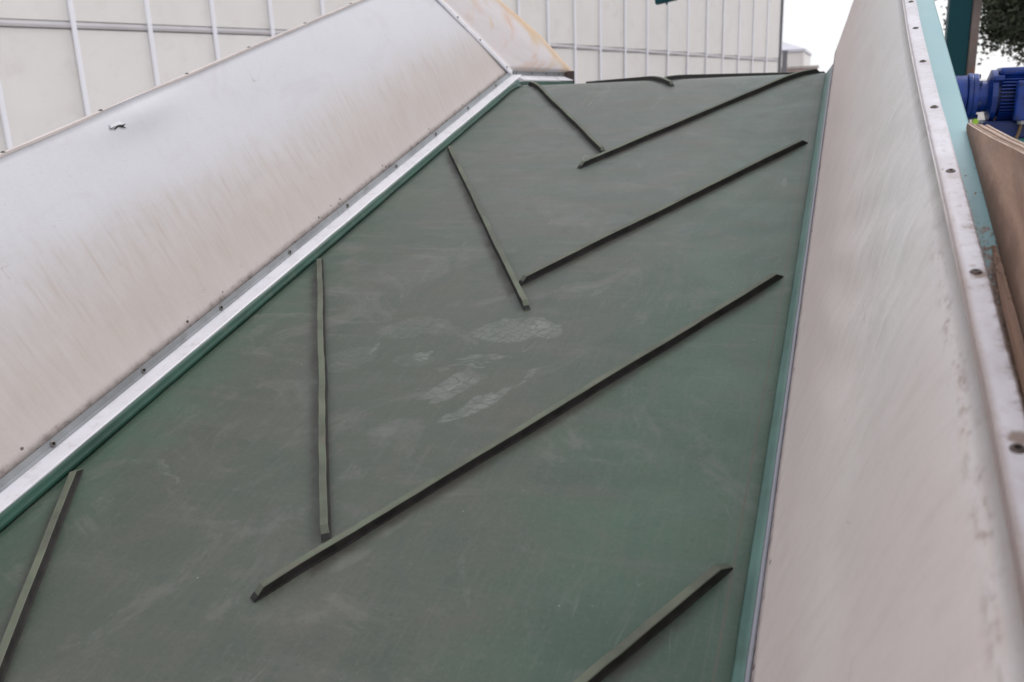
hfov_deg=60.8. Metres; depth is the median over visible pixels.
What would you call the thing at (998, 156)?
plywood board
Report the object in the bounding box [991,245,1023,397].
wooden batten
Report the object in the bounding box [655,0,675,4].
teal wall box
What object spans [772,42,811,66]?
shed
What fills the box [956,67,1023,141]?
gear motor
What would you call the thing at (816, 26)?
sky
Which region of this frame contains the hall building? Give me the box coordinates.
[0,0,783,151]
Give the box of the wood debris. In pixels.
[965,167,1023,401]
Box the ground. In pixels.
[970,80,986,124]
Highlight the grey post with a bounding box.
[782,50,787,71]
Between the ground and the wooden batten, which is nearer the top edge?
the ground
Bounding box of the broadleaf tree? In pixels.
[934,0,1023,66]
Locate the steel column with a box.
[945,0,981,122]
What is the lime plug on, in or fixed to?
attached to the gear motor
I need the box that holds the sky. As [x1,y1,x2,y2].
[782,0,1023,79]
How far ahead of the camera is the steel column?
4.42 m
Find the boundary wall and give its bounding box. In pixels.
[781,65,818,71]
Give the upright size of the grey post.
2.980 m
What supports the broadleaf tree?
on the ground
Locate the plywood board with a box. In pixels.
[966,123,1023,341]
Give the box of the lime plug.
[972,119,978,123]
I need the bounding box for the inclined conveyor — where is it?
[0,0,1023,681]
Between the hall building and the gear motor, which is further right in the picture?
the gear motor
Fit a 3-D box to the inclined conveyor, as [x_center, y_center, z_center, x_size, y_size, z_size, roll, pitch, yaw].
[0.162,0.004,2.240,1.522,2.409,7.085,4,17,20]

